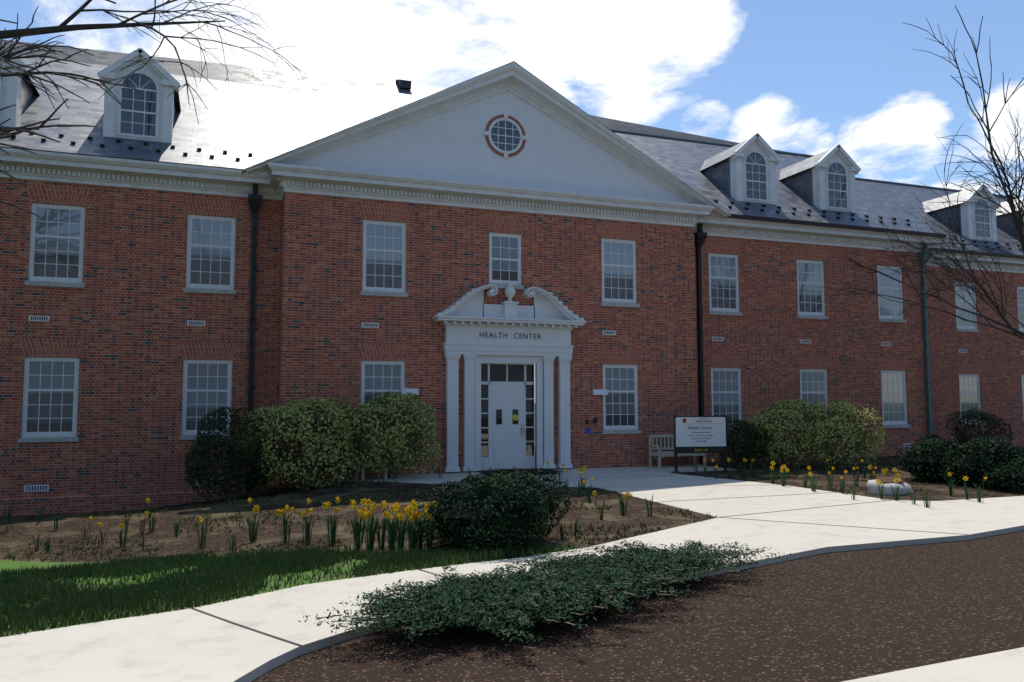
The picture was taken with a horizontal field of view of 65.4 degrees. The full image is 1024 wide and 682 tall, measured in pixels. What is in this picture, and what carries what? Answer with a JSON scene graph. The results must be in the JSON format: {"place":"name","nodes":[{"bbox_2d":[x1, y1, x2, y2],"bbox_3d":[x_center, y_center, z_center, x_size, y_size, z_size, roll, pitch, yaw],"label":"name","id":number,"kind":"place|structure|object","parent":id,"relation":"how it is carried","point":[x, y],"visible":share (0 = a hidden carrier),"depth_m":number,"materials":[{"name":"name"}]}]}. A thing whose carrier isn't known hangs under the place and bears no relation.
{"place":"outdoors","nodes":[
{"label":"outdoors","id":0,"kind":"place"},
{"bbox_2d":[0,541,580,636],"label":"lawn","id":1,"kind":"structure","parent":0,"point":[15,565],"depth_m":8.81,"materials":[{"name":"plant"}]},
{"bbox_2d":[0,0,1023,362],"label":"sky","id":2,"kind":"structure","parent":0,"point":[810,77],"materials":[{"name":"blue"}]},
{"bbox_2d":[252,468,1023,681],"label":"edging","id":3,"kind":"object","parent":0,"point":[841,616],"depth_m":6.34,"materials":[{"name":"grey concrete"}]},
{"bbox_2d":[184,407,277,503],"bbox_3d":[-6.373,2.599,18.084,1.992,2.233,1.894,2,-5,-20],"label":"dark shrub","id":4,"kind":"object","parent":3,"relation":"on","point":[233,457],"visible":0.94,"depth_m":17.65,"materials":[{"name":"green plant"}]},
{"bbox_2d":[235,397,363,489],"bbox_3d":[-4.864,2.413,18.643,3.057,2.222,2.664,2,-5,-20],"label":"shrub","id":5,"kind":"object","parent":3,"relation":"on","point":[302,413],"visible":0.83,"depth_m":18.12,"materials":[{"name":"green plant"}]},
{"bbox_2d":[0,481,714,561],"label":"bed","id":6,"kind":"object","parent":3,"relation":"on","point":[23,529],"visible":0.56,"depth_m":13.19,"materials":[{"name":"brown soil"}]},
{"bbox_2d":[0,0,314,218],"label":"bare tree","id":7,"kind":"object","parent":6,"relation":"on","point":[16,33],"visible":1,"depth_m":15.27,"materials":[{"name":"brown plant"}]},
{"bbox_2d":[410,468,570,555],"bbox_3d":[-0.212,2.156,10.426,2.185,0.977,2.000,2,-5,-20],"label":"bush","id":8,"kind":"object","parent":6,"relation":"on","point":[500,510],"visible":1,"depth_m":9.87,"materials":[{"name":"green plant"}]},
{"bbox_2d":[0,459,1022,561],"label":"bed weeds","id":9,"kind":"object","parent":6,"relation":"on","point":[60,553],"visible":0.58,"depth_m":13.83,"materials":[{"name":"green plant"}]},
{"bbox_2d":[339,390,442,478],"bbox_3d":[-3.049,2.309,19.499,2.491,2.214,2.339,2,-5,-20],"label":"shrub","id":10,"kind":"object","parent":3,"relation":"on","point":[417,428],"visible":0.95,"depth_m":19.00,"materials":[{"name":"green plant"}]},
{"bbox_2d":[4,458,986,552],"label":"daffodils","id":11,"kind":"object","parent":3,"relation":"on","point":[401,530],"visible":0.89,"depth_m":11.56,"materials":[{"name":"yellow plant"}]},
{"bbox_2d":[0,465,1023,681],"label":"concrete walkways","id":12,"kind":"structure","parent":3,"relation":"on","point":[188,645],"depth_m":8.78,"materials":[{"name":"white concrete"}]},
{"bbox_2d":[355,441,387,480],"bbox_3d":[-3.416,2.894,19.350,0.640,0.900,0.560,2,-5,-28],"label":"chair","id":13,"kind":"object","parent":12,"relation":"on","point":[378,474],"visible":0.29,"depth_m":19.22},
{"bbox_2d":[477,469,561,474],"bbox_3d":[0.205,3.363,20.559,2.000,0.018,1.000,2,-5,-20],"label":"doorstep","id":14,"kind":"object","parent":12,"relation":"on","point":[488,472],"depth_m":20.48,"materials":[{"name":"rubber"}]},
{"bbox_2d":[648,434,705,467],"bbox_3d":[4.702,3.118,22.693,1.540,0.900,0.560,2,-5,-20],"label":"bench","id":15,"kind":"object","parent":12,"relation":"on","point":[659,453],"visible":0.59,"depth_m":22.66,"materials":[{"name":"grey wood"}]},
{"bbox_2d":[0,177,1023,516],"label":"brick walls","id":16,"kind":"structure","parent":3,"relation":"on","point":[130,311],"depth_m":20.57,"materials":[{"name":"red brick"}]},
{"bbox_2d":[246,183,262,492],"bbox_3d":[-6.528,-0.037,20.038,0.340,8.250,0.300,2,-5,-20],"label":"downspout","id":17,"kind":"object","parent":16,"relation":"attached to","point":[255,199],"visible":0.85,"depth_m":20.15,"materials":[{"name":"black metal"}]},
{"bbox_2d":[401,388,607,394],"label":"wall plaques","id":18,"kind":"object","parent":16,"relation":"attached to","point":[594,391],"depth_m":22.29,"materials":[{"name":"white metal"}]},
{"bbox_2d":[432,280,586,471],"bbox_3d":[-0.025,0.883,21.360,4.240,5.095,0.520,2,-5,-20],"label":"entrance surround","id":19,"kind":"object","parent":16,"relation":"attached to","point":[468,318],"visible":1,"depth_m":21.46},
{"bbox_2d":[481,362,534,469],"bbox_3d":[-0.136,2.021,21.580,1.600,2.860,0.057,2,-5,-20],"label":"entrance door","id":20,"kind":"structure","parent":19,"relation":"in","point":[506,442],"depth_m":21.57,"materials":[{"name":"white wood"}]},
{"bbox_2d":[480,332,540,338],"bbox_3d":[-0.029,-0.143,21.467,1.760,0.147,0.008,2,-5,-20],"label":"sign lettering","id":21,"kind":"object","parent":19,"relation":"attached to","point":[514,335],"visible":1,"depth_m":21.51,"materials":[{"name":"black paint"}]},
{"bbox_2d":[0,147,1023,272],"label":"cornice","id":22,"kind":"structure","parent":16,"relation":"on","point":[82,169],"depth_m":20.88,"materials":[{"name":"white paint"}]},
{"bbox_2d":[241,62,730,218],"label":"pediment cornice","id":23,"kind":"structure","parent":22,"relation":"on","point":[514,78],"depth_m":21.92,"materials":[{"name":"white wood"}]},
{"bbox_2d":[277,91,698,217],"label":"pediment","id":24,"kind":"structure","parent":22,"relation":"on","point":[553,154],"depth_m":21.88,"materials":[{"name":"white paint"}]},
{"bbox_2d":[484,113,527,158],"bbox_3d":[-0.173,-5.660,21.999,1.270,1.270,0.065,2,-5,-20],"label":"round window frame","id":25,"kind":"object","parent":24,"relation":"attached to","point":[489,134],"visible":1,"depth_m":22.00,"materials":[{"name":"white paint"}]},
{"bbox_2d":[491,121,519,150],"bbox_3d":[-0.178,-5.659,22.015,0.880,0.880,0.001,2,-5,-20],"label":"round window glass","id":26,"kind":"object","parent":25,"relation":"attached to","point":[510,140],"visible":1,"depth_m":22.02,"materials":[{"name":"blue glass"}]},
{"bbox_2d":[485,114,525,156],"bbox_3d":[-0.180,-5.658,22.018,1.200,1.200,0.020,2,-5,-20],"label":"brick ring surround","id":27,"kind":"object","parent":25,"relation":"attached to","point":[491,147],"visible":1,"depth_m":22.00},
{"bbox_2d":[0,39,1023,254],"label":"roof slate","id":28,"kind":"object","parent":22,"relation":"on","point":[262,114],"visible":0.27,"depth_m":24.95,"materials":[{"name":"grey stone"}]},
{"bbox_2d":[396,79,410,89],"bbox_3d":[-4.005,-9.333,29.280,0.500,0.460,1.120,2,-5,-20],"label":"roof vent cap","id":29,"kind":"object","parent":28,"relation":"on","point":[404,84],"visible":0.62,"depth_m":28.82,"materials":[{"name":"black metal"}]},
{"bbox_2d":[0,127,1021,250],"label":"snow guards","id":30,"kind":"object","parent":28,"relation":"on","point":[250,154],"visible":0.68,"depth_m":25.69,"materials":[{"name":"black metal"}]},
{"bbox_2d":[0,43,1023,240],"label":"dormer trim","id":31,"kind":"structure","parent":28,"relation":"on","point":[167,84],"depth_m":26.28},
{"bbox_2d":[120,74,989,237],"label":"dormer windows","id":32,"kind":"structure","parent":31,"relation":"in","point":[138,129],"depth_m":26.45,"materials":[{"name":"black glass"}]},
{"bbox_2d":[0,69,1023,241],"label":"dormer slate","id":33,"kind":"object","parent":28,"relation":"on","point":[797,177],"visible":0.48,"depth_m":28.41,"materials":[{"name":"grey stone"}]},
{"bbox_2d":[608,128,1020,198],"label":"ridge caps","id":34,"kind":"object","parent":28,"relation":"attached to","point":[690,140],"visible":0.25,"depth_m":32.63,"materials":[{"name":"stone"}]},
{"bbox_2d":[709,214,1023,257],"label":"gutter","id":35,"kind":"object","parent":22,"relation":"on","point":[789,221],"visible":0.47,"depth_m":26.54,"materials":[{"name":"white metal"}]},
{"bbox_2d":[17,281,1023,442],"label":"window sills","id":36,"kind":"structure","parent":16,"relation":"attached to","point":[82,285],"depth_m":20.44,"materials":[{"name":"white stone"}]},
{"bbox_2d":[19,184,1023,374],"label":"flat window arches","id":37,"kind":"structure","parent":16,"relation":"in","point":[46,347],"depth_m":20.61,"materials":[{"name":"red brick"}]},
{"bbox_2d":[21,203,1023,437],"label":"window frames","id":38,"kind":"structure","parent":16,"relation":"attached to","point":[38,434],"depth_m":20.59,"materials":[{"name":"white wood"}]},
{"bbox_2d":[27,208,1023,431],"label":"window glass","id":39,"kind":"object","parent":38,"relation":"in","point":[384,374],"visible":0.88,"depth_m":20.61,"materials":[{"name":"grey glass"}]},
{"bbox_2d":[24,315,1023,491],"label":"wall vents","id":40,"kind":"object","parent":16,"relation":"attached to","point":[801,341],"depth_m":19.77,"materials":[{"name":"metal"}]},
{"bbox_2d":[26,316,1023,490],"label":"vent slots","id":41,"kind":"object","parent":16,"relation":"attached to","point":[807,341],"depth_m":20.29,"materials":[{"name":"black paint"}]},
{"bbox_2d":[586,428,590,433],"bbox_3d":[2.119,2.507,22.226,0.140,0.140,0.030,2,-5,-20],"label":"access button","id":42,"kind":"object","parent":16,"relation":"attached to","point":[588,430],"visible":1,"depth_m":22.22,"materials":[{"name":"blue plastic"}]},
{"bbox_2d":[585,419,596,423],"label":"wall fixtures","id":43,"kind":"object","parent":16,"relation":"attached to","point":[587,421],"depth_m":22.26,"materials":[{"name":"black paint"}]},
{"bbox_2d":[693,223,706,461],"bbox_3d":[5.854,-0.059,24.626,0.340,7.550,0.300,2,-5,-20],"label":"downspout","id":44,"kind":"object","parent":16,"relation":"attached to","point":[700,235],"visible":0.79,"depth_m":24.71,"materials":[{"name":"black metal"}]},
{"bbox_2d":[917,243,932,435],"bbox_3d":[14.512,-0.105,27.836,0.340,7.000,0.300,2,-5,-20],"label":"downspout","id":45,"kind":"object","parent":16,"relation":"attached to","point":[929,415],"visible":0.72,"depth_m":27.85,"materials":[{"name":"black metal"}]},
{"bbox_2d":[298,539,790,642],"bbox_3d":[0.628,2.277,7.650,2.469,0.322,5.422,-4,-6,42],"label":"juniper ground cover","id":46,"kind":"object","parent":3,"relation":"on","point":[582,583],"visible":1,"depth_m":6.89,"materials":[{"name":"green plant"}]},
{"bbox_2d":[673,415,727,471],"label":"sign posts and frame","id":47,"kind":"object","parent":3,"relation":"on","point":[718,449],"visible":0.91,"depth_m":21.02,"materials":[{"name":"black metal"}]},
{"bbox_2d":[676,417,725,446],"bbox_3d":[4.985,2.398,21.059,1.370,0.770,0.258,2,-5,-20],"label":"sign","id":48,"kind":"object","parent":47,"relation":"attached to","point":[716,431],"visible":1,"depth_m":21.05,"materials":[{"name":"white metal"}]},
{"bbox_2d":[719,418,771,466],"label":"dark shrub","id":49,"kind":"object","parent":3,"relation":"on","point":[736,452],"visible":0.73,"depth_m":22.23,"materials":[{"name":"green plant"}]},
{"bbox_2d":[670,447,1023,500],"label":"bed","id":50,"kind":"object","parent":3,"relation":"on","point":[936,488],"visible":0.38,"depth_m":19.18,"materials":[{"name":"brown soil"}]},
{"bbox_2d":[742,399,829,467],"bbox_3d":[7.755,2.630,22.568,2.103,2.003,2.132,2,-5,-20],"label":"shrub","id":51,"kind":"object","parent":50,"relation":"on","point":[767,424],"visible":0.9,"depth_m":22.13,"materials":[{"name":"green plant"}]},
{"bbox_2d":[795,399,885,468],"bbox_3d":[8.995,2.588,21.988,1.970,1.991,2.025,2,-5,-20],"label":"shrub","id":52,"kind":"object","parent":50,"relation":"on","point":[850,437],"visible":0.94,"depth_m":21.55,"materials":[{"name":"green plant"}]},
{"bbox_2d":[866,480,914,494],"bbox_3d":[7.605,2.977,16.060,0.930,0.366,0.691,3,-5,-34],"label":"memorial rock","id":53,"kind":"object","parent":50,"relation":"on","point":[872,486],"visible":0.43,"depth_m":15.83,"materials":[{"name":"white stone"}]},
{"bbox_2d":[877,476,904,482],"bbox_3d":[7.586,2.778,15.986,0.440,0.108,0.237,0,-4,-2],"label":"memorial plaque","id":54,"kind":"object","parent":53,"relation":"on","point":[886,479],"visible":1,"depth_m":15.98,"materials":[{"name":"brown metal"}]},
{"bbox_2d":[822,6,1023,338],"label":"bare tree","id":55,"kind":"object","parent":50,"relation":"on","point":[1019,224],"visible":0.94,"depth_m":22.56,"materials":[{"name":"brown plant"}]},
{"bbox_2d":[892,434,957,481],"bbox_3d":[9.886,2.727,18.717,1.943,1.051,1.742,2,-5,-20],"label":"hedge","id":56,"kind":"object","parent":50,"relation":"on","point":[922,459],"visible":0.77,"depth_m":18.31,"materials":[{"name":"green plant"}]},
{"bbox_2d":[939,436,1023,487],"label":"hedge","id":57,"kind":"object","parent":50,"relation":"on","point":[970,459],"visible":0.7,"depth_m":17.10,"materials":[{"name":"green plant"}]},
{"bbox_2d":[974,454,1023,492],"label":"hedge","id":58,"kind":"object","parent":50,"relation":"on","point":[1009,475],"visible":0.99,"depth_m":16.23,"materials":[{"name":"green plant"}]},
{"bbox_2d":[843,647,1023,681],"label":"concrete corner","id":59,"kind":"object","parent":3,"relation":"on","point":[1005,666],"visible":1,"depth_m":4.97,"materials":[{"name":"white concrete"}]},
{"bbox_2d":[945,408,1013,443],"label":"shrub","id":60,"kind":"object","parent":3,"relation":"on","point":[977,418],"visible":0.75,"depth_m":28.18,"materials":[{"name":"green plant"}]}
]}

